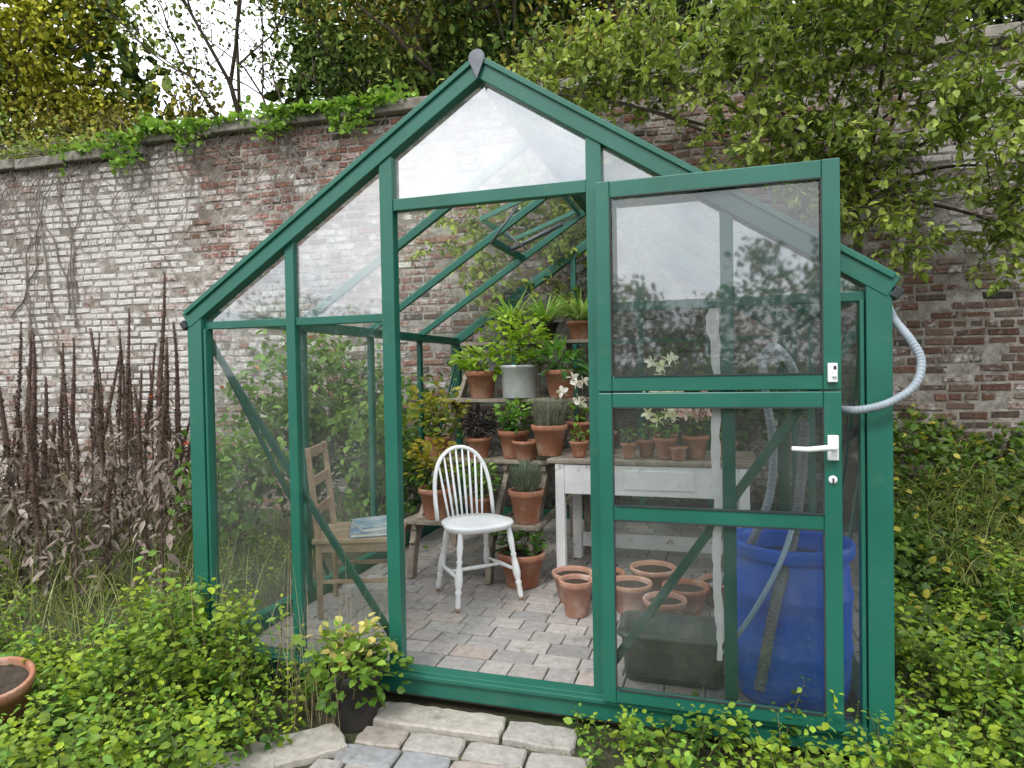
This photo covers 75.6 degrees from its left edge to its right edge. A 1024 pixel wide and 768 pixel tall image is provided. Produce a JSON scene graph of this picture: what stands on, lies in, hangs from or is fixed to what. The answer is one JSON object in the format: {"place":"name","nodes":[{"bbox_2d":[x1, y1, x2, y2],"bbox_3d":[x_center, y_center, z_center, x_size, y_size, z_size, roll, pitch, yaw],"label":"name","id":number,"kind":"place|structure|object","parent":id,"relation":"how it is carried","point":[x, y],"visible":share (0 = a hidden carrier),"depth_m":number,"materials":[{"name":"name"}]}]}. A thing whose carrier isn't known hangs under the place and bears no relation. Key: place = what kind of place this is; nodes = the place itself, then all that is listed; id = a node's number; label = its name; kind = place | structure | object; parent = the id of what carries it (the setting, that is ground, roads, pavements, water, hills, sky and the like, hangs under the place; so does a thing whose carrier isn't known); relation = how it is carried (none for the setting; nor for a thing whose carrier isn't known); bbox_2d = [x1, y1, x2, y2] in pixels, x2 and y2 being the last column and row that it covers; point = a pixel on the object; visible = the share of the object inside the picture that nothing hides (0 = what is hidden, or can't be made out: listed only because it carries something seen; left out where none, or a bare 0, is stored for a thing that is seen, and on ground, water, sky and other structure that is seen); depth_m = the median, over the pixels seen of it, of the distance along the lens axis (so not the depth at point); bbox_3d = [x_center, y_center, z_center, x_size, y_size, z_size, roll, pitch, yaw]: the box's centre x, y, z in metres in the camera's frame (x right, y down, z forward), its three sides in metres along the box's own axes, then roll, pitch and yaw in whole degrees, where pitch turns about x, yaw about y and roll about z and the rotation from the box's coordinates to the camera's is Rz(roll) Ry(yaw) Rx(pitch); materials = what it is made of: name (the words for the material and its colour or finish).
{"place":"outdoors","nodes":[
{"label":"outdoors","id":0,"kind":"place"},
{"bbox_2d":[1,0,1011,146],"label":"sky","id":1,"kind":"structure","parent":0,"point":[256,98],"materials":[{"name":"white"}]},
{"bbox_2d":[0,480,1023,767],"bbox_3d":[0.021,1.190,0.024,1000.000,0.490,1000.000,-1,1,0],"label":"ground","id":2,"kind":"structure","parent":0,"point":[608,754],"depth_m":3.05,"materials":[{"name":"soil"}]},
{"bbox_2d":[0,656,35,735],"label":"old terracotta pot","id":3,"kind":"object","parent":2,"relation":"on","point":[17,678],"visible":0.77,"depth_m":2.50,"materials":[{"name":"ceramic"}]},
{"bbox_2d":[0,79,64,157],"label":"hawthorn tree","id":4,"kind":"object","parent":2,"relation":"on","point":[10,130],"visible":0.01,"depth_m":10.64,"materials":[{"name":"green plant"}]},
{"bbox_2d":[0,85,120,155],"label":"hawthorn tree","id":5,"kind":"object","parent":2,"relation":"on","point":[57,127],"depth_m":8.63,"materials":[{"name":"green plant"}]},
{"bbox_2d":[0,0,185,150],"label":"maple tree","id":6,"kind":"object","parent":2,"relation":"on","point":[37,61],"visible":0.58,"depth_m":15.61,"materials":[{"name":"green plant"}]},
{"bbox_2d":[0,272,193,609],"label":"dried verbascum","id":7,"kind":"object","parent":2,"relation":"on","point":[39,481],"visible":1,"depth_m":4.66,"materials":[{"name":"brown plant"}]},
{"bbox_2d":[0,68,197,154],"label":"hawthorn tree","id":8,"kind":"object","parent":2,"relation":"on","point":[83,89],"visible":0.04,"depth_m":11.05,"materials":[{"name":"green plant"}]},
{"bbox_2d":[0,59,256,152],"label":"ash tree","id":9,"kind":"object","parent":2,"relation":"on","point":[191,112],"visible":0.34,"depth_m":13.10,"materials":[{"name":"green plant"}]},
{"bbox_2d":[0,516,291,650],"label":"weeds","id":10,"kind":"object","parent":2,"relation":"on","point":[224,553],"visible":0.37,"depth_m":4.42,"materials":[{"name":"green plant"}]},
{"bbox_2d":[0,548,331,767],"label":"mint bed","id":11,"kind":"object","parent":2,"relation":"on","point":[87,684],"visible":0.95,"depth_m":2.60,"materials":[{"name":"green plant"}]},
{"bbox_2d":[0,490,354,686],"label":"grass tuft","id":12,"kind":"object","parent":2,"relation":"on","point":[105,599],"visible":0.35,"depth_m":4.28,"materials":[{"name":"green plant"}]},
{"bbox_2d":[123,538,386,732],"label":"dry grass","id":13,"kind":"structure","parent":2,"relation":"on","point":[297,685],"depth_m":2.75,"materials":[{"name":"green plant"}]},
{"bbox_2d":[73,0,455,119],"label":"ash tree","id":14,"kind":"object","parent":2,"relation":"on","point":[236,106],"visible":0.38,"depth_m":12.30,"materials":[{"name":"green plant"}]},
{"bbox_2d":[162,304,430,565],"bbox_3d":[-1.750,0.314,5.528,1.410,1.978,2.316,0,2,43],"label":"climbing shrub","id":15,"kind":"object","parent":2,"relation":"on","point":[233,476],"visible":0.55,"depth_m":5.38,"materials":[{"name":"green plant"}]},
{"bbox_2d":[149,336,381,512],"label":"rose blooms","id":16,"kind":"object","parent":15,"relation":"attached to","point":[187,443],"visible":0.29,"depth_m":5.24,"materials":[{"name":"pink plant"}]},
{"bbox_2d":[291,612,414,733],"bbox_3d":[-0.625,1.162,2.679,0.450,0.433,0.459,-2,2,-44],"label":"heuchera planter","id":17,"kind":"object","parent":2,"relation":"on","point":[358,713],"visible":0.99,"depth_m":2.60,"materials":[{"name":"plant"}]},
{"bbox_2d":[200,702,590,767],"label":"stone path","id":18,"kind":"structure","parent":2,"relation":"on","point":[435,739],"depth_m":2.47,"materials":[{"name":"grey stone"}]},
{"bbox_2d":[330,717,565,767],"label":"path weeds","id":19,"kind":"object","parent":2,"relation":"on","point":[462,755],"visible":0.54,"depth_m":2.45,"materials":[{"name":"green plant"}]},
{"bbox_2d":[266,0,707,91],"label":"beech tree","id":20,"kind":"object","parent":2,"relation":"on","point":[427,66],"visible":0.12,"depth_m":10.23,"materials":[{"name":"green plant"}]},
{"bbox_2d":[221,0,777,100],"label":"beech tree","id":21,"kind":"object","parent":2,"relation":"on","point":[437,25],"visible":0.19,"depth_m":10.96,"materials":[{"name":"green plant"}]},
{"bbox_2d":[228,0,787,103],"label":"yew tree","id":22,"kind":"object","parent":2,"relation":"on","point":[486,50],"visible":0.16,"depth_m":11.40,"materials":[{"name":"green plant"}]},
{"bbox_2d":[0,44,1023,512],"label":"bricks","id":23,"kind":"object","parent":2,"relation":"on","point":[964,344],"visible":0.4,"depth_m":6.66,"materials":[{"name":"brick"}]},
{"bbox_2d":[0,41,1023,514],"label":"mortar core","id":24,"kind":"object","parent":2,"relation":"on","point":[990,353],"visible":0.21,"depth_m":6.64,"materials":[{"name":"grey concrete"}]},
{"bbox_2d":[0,77,418,176],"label":"ivy on wall","id":25,"kind":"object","parent":24,"relation":"on","point":[153,126],"visible":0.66,"depth_m":6.85,"materials":[{"name":"green plant"}]},
{"bbox_2d":[0,21,1023,173],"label":"coping stones","id":26,"kind":"object","parent":24,"relation":"on","point":[401,107],"visible":0.27,"depth_m":6.74,"materials":[{"name":"grey stone"}]},
{"bbox_2d":[0,66,1023,447],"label":"dry climber stems","id":27,"kind":"object","parent":2,"relation":"on","point":[82,192],"visible":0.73,"depth_m":7.26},
{"bbox_2d":[0,0,1023,150],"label":"distant woodland","id":28,"kind":"object","parent":2,"relation":"on","point":[127,73],"visible":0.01,"depth_m":17.29,"materials":[{"name":"green plant"}]},
{"bbox_2d":[406,0,1023,334],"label":"pear tree","id":29,"kind":"object","parent":2,"relation":"on","point":[838,133],"visible":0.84,"depth_m":4.62,"materials":[{"name":"green plant"}]},
{"bbox_2d":[498,0,1023,53],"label":"yew tree","id":30,"kind":"object","parent":2,"relation":"on","point":[681,6],"visible":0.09,"depth_m":11.22,"materials":[{"name":"green plant"}]},
{"bbox_2d":[563,625,1023,767],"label":"mint bed","id":31,"kind":"object","parent":2,"relation":"on","point":[919,753],"visible":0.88,"depth_m":2.25,"materials":[{"name":"green plant"}]},
{"bbox_2d":[750,404,1023,663],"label":"ivy groundcover","id":32,"kind":"object","parent":2,"relation":"on","point":[916,550],"visible":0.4,"depth_m":4.39,"materials":[{"name":"green plant"}]},
{"bbox_2d":[787,0,1023,40],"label":"oak tree","id":33,"kind":"object","parent":2,"relation":"on","point":[1007,5],"visible":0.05,"depth_m":12.85,"materials":[{"name":"green plant"}]},
{"bbox_2d":[894,444,1023,618],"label":"grass tuft","id":34,"kind":"object","parent":2,"relation":"on","point":[955,529],"visible":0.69,"depth_m":4.29,"materials":[{"name":"green plant"}]},
{"bbox_2d":[894,525,1023,767],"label":"mint bed","id":35,"kind":"object","parent":2,"relation":"on","point":[905,645],"visible":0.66,"depth_m":2.68,"materials":[{"name":"green plant"}]},
{"bbox_2d":[251,515,852,717],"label":"paving floor","id":36,"kind":"structure","parent":0,"point":[434,638],"depth_m":3.60,"materials":[{"name":"stone"}]},
{"bbox_2d":[305,441,406,618],"bbox_3d":[-0.873,0.803,3.766,0.495,0.931,0.430,-1,1,-2],"label":"wooden chair","id":37,"kind":"object","parent":36,"relation":"on","point":[340,532],"visible":0.62,"depth_m":3.58,"materials":[{"name":"brown wood"}]},
{"bbox_2d":[350,515,386,537],"bbox_3d":[-0.777,0.804,3.744,0.270,0.046,0.322,-1,1,-12],"label":"book","id":38,"kind":"object","parent":37,"relation":"on","point":[373,526],"visible":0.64,"depth_m":3.64,"materials":[{"name":"paper"}]},
{"bbox_2d":[319,362,466,547],"bbox_3d":[-0.885,0.538,5.266,0.961,1.419,1.432,0,1,28],"label":"tomato plant","id":39,"kind":"object","parent":36,"relation":"on","point":[361,473],"visible":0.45,"depth_m":4.97,"materials":[{"name":"green plant"}]},
{"bbox_2d":[433,445,523,612],"bbox_3d":[-0.227,0.819,3.921,0.427,0.876,0.456,-2,1,-27],"label":"white windsor chair","id":40,"kind":"object","parent":36,"relation":"on","point":[472,523],"visible":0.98,"depth_m":3.97,"materials":[{"name":"paint"}]},
{"bbox_2d":[404,339,590,583],"bbox_3d":[-0.011,0.461,4.747,1.136,1.568,1.366,-1,1,17],"label":"tiered plant stand","id":41,"kind":"object","parent":36,"relation":"on","point":[418,521],"visible":0.48,"depth_m":4.60,"materials":[{"name":"brown wood"}]},
{"bbox_2d":[403,433,467,519],"bbox_3d":[-0.501,0.602,4.359,0.438,0.558,0.434,-1,1,3],"label":"geranium pot","id":42,"kind":"object","parent":41,"relation":"on","point":[425,493],"visible":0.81,"depth_m":4.30,"materials":[{"name":"ceramic"}]},
{"bbox_2d":[406,380,470,456],"bbox_3d":[-0.547,0.244,4.697,0.467,0.542,0.479,-2,1,-31],"label":"begonia pot","id":43,"kind":"object","parent":41,"relation":"on","point":[428,408],"visible":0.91,"depth_m":4.67,"materials":[{"name":"ceramic"}]},
{"bbox_2d":[455,404,500,458],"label":"aeonium pot","id":44,"kind":"object","parent":41,"relation":"on","point":[479,443],"visible":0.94,"depth_m":4.55,"materials":[{"name":"ceramic"}]},
{"bbox_2d":[454,457,502,512],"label":"fern pot","id":45,"kind":"object","parent":41,"relation":"on","point":[486,504],"visible":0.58,"depth_m":4.27,"materials":[{"name":"ceramic"}]},
{"bbox_2d":[448,342,509,398],"bbox_3d":[-0.241,-0.107,4.947,0.479,0.424,0.440,-1,1,-6],"label":"auricula pot","id":46,"kind":"object","parent":41,"relation":"on","point":[481,381],"visible":0.98,"depth_m":4.85,"materials":[{"name":"ceramic"}]},
{"bbox_2d":[465,287,549,341],"bbox_3d":[-0.008,-0.538,5.231,0.874,0.406,0.727,-1,1,-17],"label":"spider plant pot","id":47,"kind":"object","parent":41,"relation":"on","point":[505,308],"visible":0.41,"depth_m":5.16,"materials":[{"name":"plant"}]},
{"bbox_2d":[486,396,536,458],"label":"coleus pot","id":48,"kind":"object","parent":41,"relation":"on","point":[509,432],"visible":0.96,"depth_m":4.49,"materials":[{"name":"ceramic"}]},
{"bbox_2d":[478,307,559,398],"bbox_3d":[0.051,-0.233,4.847,0.530,0.669,0.568,0,1,28],"label":"lime plant bucket","id":49,"kind":"object","parent":41,"relation":"on","point":[519,380],"visible":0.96,"depth_m":4.75,"materials":[{"name":"metal"}]},
{"bbox_2d":[512,439,537,460],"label":"terracotta pot","id":50,"kind":"object","parent":41,"relation":"on","point":[526,449],"visible":0.73,"depth_m":4.37,"materials":[{"name":"ceramic"}]},
{"bbox_2d":[504,455,547,524],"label":"lavender pot","id":51,"kind":"object","parent":41,"relation":"on","point":[526,493],"visible":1,"depth_m":4.10,"materials":[{"name":"ceramic"}]},
{"bbox_2d":[509,289,582,340],"bbox_3d":[0.226,-0.552,5.186,0.782,0.427,0.823,-2,1,-35],"label":"spider plant pot","id":52,"kind":"object","parent":41,"relation":"on","point":[551,326],"visible":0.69,"depth_m":5.11,"materials":[{"name":"plant"}]},
{"bbox_2d":[527,393,570,455],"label":"cotton lavender pot","id":53,"kind":"object","parent":41,"relation":"on","point":[549,434],"visible":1,"depth_m":4.27,"materials":[{"name":"ceramic"}]},
{"bbox_2d":[523,334,588,397],"bbox_3d":[0.342,-0.135,4.733,0.500,0.467,0.435,-1,1,12],"label":"agave pot","id":54,"kind":"object","parent":41,"relation":"on","point":[556,375],"visible":0.94,"depth_m":4.66,"materials":[{"name":"ceramic"}]},
{"bbox_2d":[556,371,589,440],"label":"lily pot","id":55,"kind":"object","parent":41,"relation":"on","point":[582,422],"visible":0.86,"depth_m":4.53,"materials":[{"name":"ceramic"}]},
{"bbox_2d":[538,286,625,339],"bbox_3d":[0.563,-0.548,5.041,0.723,0.412,0.754,-1,1,18],"label":"spider plant pot","id":56,"kind":"object","parent":41,"relation":"on","point":[577,314],"visible":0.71,"depth_m":5.00,"materials":[{"name":"ceramic"}]},
{"bbox_2d":[490,530,548,589],"bbox_3d":[0.049,1.050,4.100,0.377,0.392,0.338,-1,1,13],"label":"terracotta pot","id":57,"kind":"object","parent":36,"relation":"on","point":[530,566],"visible":0.86,"depth_m":4.02,"materials":[{"name":"ceramic"}]},
{"bbox_2d":[179,49,904,767],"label":"greenhouse","id":58,"kind":"object","parent":36,"relation":"on","point":[477,127],"visible":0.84,"depth_m":2.62,"materials":[{"name":"green paint"}]},
{"bbox_2d":[613,322,791,456],"bbox_3d":[1.514,0.048,4.976,1.550,1.092,1.067,-1,1,0],"label":"fuchsia plant","id":59,"kind":"object","parent":58,"relation":"on","point":[749,436],"visible":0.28,"depth_m":4.93,"materials":[{"name":"green plant"}]},
{"bbox_2d":[710,343,798,587],"bbox_3d":[1.024,0.369,2.800,0.388,1.080,0.077,0,1,35],"label":"corrugated hose","id":60,"kind":"object","parent":58,"relation":"attached to","point":[787,359],"visible":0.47,"depth_m":2.75,"materials":[{"name":"grey plastic"}]},
{"bbox_2d":[723,530,794,653],"bbox_3d":[0.958,0.792,2.504,0.290,0.512,0.121,-1,1,0],"label":"drain hose","id":61,"kind":"object","parent":58,"relation":"attached to","point":[761,598],"visible":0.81,"depth_m":2.46,"materials":[{"name":"grey plastic"}]},
{"bbox_2d":[753,422,809,692],"bbox_3d":[1.068,0.651,2.544,0.383,0.988,0.091,-2,1,-37],"label":"drain hose","id":62,"kind":"object","parent":58,"relation":"attached to","point":[772,617],"visible":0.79,"depth_m":2.46,"materials":[{"name":"grey plastic"}]},
{"bbox_2d":[842,425,857,444],"bbox_3d":[1.218,0.177,2.357,0.184,0.100,0.065,-1,1,2],"label":"rubber hose","id":63,"kind":"object","parent":58,"relation":"attached to","point":[850,435],"visible":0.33,"depth_m":2.33,"materials":[{"name":"black rubber"}]},
{"bbox_2d":[842,306,925,413],"bbox_3d":[1.241,-0.091,2.261,0.294,0.386,0.177,-1,1,17],"label":"corrugated hose","id":64,"kind":"object","parent":58,"relation":"attached to","point":[916,348],"visible":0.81,"depth_m":2.19,"materials":[{"name":"white plastic"}]},
{"bbox_2d":[552,565,591,602],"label":"terracotta pot","id":65,"kind":"object","parent":36,"relation":"on","point":[558,572],"visible":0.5,"depth_m":3.85,"materials":[{"name":"ceramic"}]},
{"bbox_2d":[559,574,591,618],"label":"terracotta pot","id":66,"kind":"object","parent":36,"relation":"on","point":[576,591],"visible":0.94,"depth_m":3.52,"materials":[{"name":"ceramic"}]},
{"bbox_2d":[616,567,624,575],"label":"terracotta pot","id":67,"kind":"object","parent":36,"relation":"on","point":[619,571],"visible":0.16,"depth_m":3.91,"materials":[{"name":"ceramic"}]},
{"bbox_2d":[616,575,652,613],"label":"terracotta pot","id":68,"kind":"object","parent":36,"relation":"on","point":[632,591],"visible":0.76,"depth_m":3.55,"materials":[{"name":"ceramic"}]},
{"bbox_2d":[547,448,755,566],"bbox_3d":[0.915,0.845,4.275,1.260,0.770,0.596,-1,1,17],"label":"white table","id":69,"kind":"object","parent":36,"relation":"on","point":[654,476],"visible":0.66,"depth_m":4.11,"materials":[{"name":"paint"}]},
{"bbox_2d":[569,422,589,456],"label":"seedling pot","id":70,"kind":"object","parent":69,"relation":"on","point":[579,447],"visible":1,"depth_m":4.20,"materials":[{"name":"ceramic"}]},
{"bbox_2d":[589,431,617,443],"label":"seedling pot","id":71,"kind":"object","parent":69,"relation":"on","point":[615,433],"visible":0.06,"depth_m":4.38,"materials":[{"name":"ceramic"}]},
{"bbox_2d":[620,428,638,458],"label":"seedling pot","id":72,"kind":"object","parent":69,"relation":"on","point":[629,449],"visible":1,"depth_m":4.09,"materials":[{"name":"ceramic"}]},
{"bbox_2d":[636,423,656,457],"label":"seedling pot","id":73,"kind":"object","parent":69,"relation":"on","point":[646,445],"visible":0.88,"depth_m":4.13,"materials":[{"name":"ceramic"}]},
{"bbox_2d":[641,391,681,458],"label":"orchid pot","id":74,"kind":"object","parent":69,"relation":"on","point":[665,440],"visible":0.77,"depth_m":4.04,"materials":[{"name":"ceramic"}]},
{"bbox_2d":[643,352,683,436],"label":"orchid pot","id":75,"kind":"object","parent":69,"relation":"on","point":[661,363],"visible":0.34,"depth_m":4.32,"materials":[{"name":"ceramic"}]},
{"bbox_2d":[669,446,686,460],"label":"seedling pot","id":76,"kind":"object","parent":69,"relation":"on","point":[678,453],"visible":1,"depth_m":3.96,"materials":[{"name":"ceramic"}]},
{"bbox_2d":[674,391,711,458],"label":"orchid pot","id":77,"kind":"object","parent":69,"relation":"on","point":[695,442],"visible":0.84,"depth_m":4.02,"materials":[{"name":"ceramic"}]},
{"bbox_2d":[719,426,736,458],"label":"seedling pot","id":78,"kind":"object","parent":69,"relation":"on","point":[720,433],"visible":0.1,"depth_m":3.98,"materials":[{"name":"ceramic"}]},
{"bbox_2d":[630,560,676,591],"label":"terracotta pot","id":79,"kind":"object","parent":36,"relation":"on","point":[657,573],"visible":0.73,"depth_m":3.83,"materials":[{"name":"ceramic"}]},
{"bbox_2d":[643,591,686,613],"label":"terracotta pot","id":80,"kind":"object","parent":36,"relation":"on","point":[674,603],"visible":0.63,"depth_m":3.33,"materials":[{"name":"ceramic"}]},
{"bbox_2d":[617,610,724,689],"bbox_3d":[0.704,1.156,2.872,0.460,0.205,0.300,-1,1,17],"label":"plastic trough","id":81,"kind":"object","parent":36,"relation":"on","point":[673,649],"visible":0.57,"depth_m":2.77,"materials":[{"name":"plastic"}]},
{"bbox_2d":[661,578,708,615],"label":"terracotta pot","id":82,"kind":"object","parent":36,"relation":"on","point":[694,592],"visible":0.63,"depth_m":3.50,"materials":[{"name":"ceramic"}]},
{"bbox_2d":[698,573,723,607],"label":"terracotta pot","id":83,"kind":"object","parent":36,"relation":"on","point":[708,580],"visible":0.23,"depth_m":3.65,"materials":[{"name":"ceramic"}]},
{"bbox_2d":[736,528,855,711],"bbox_3d":[1.135,0.939,2.683,0.471,0.630,0.471,-1,1,17],"label":"blue water barrel","id":84,"kind":"object","parent":36,"relation":"on","point":[798,650],"visible":0.66,"depth_m":2.50,"materials":[{"name":"plastic"}]},
{"bbox_2d":[250,526,857,755],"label":"paving joint sand","id":85,"kind":"structure","parent":0,"point":[851,706],"depth_m":2.75,"materials":[{"name":"grey sand"}]}
]}

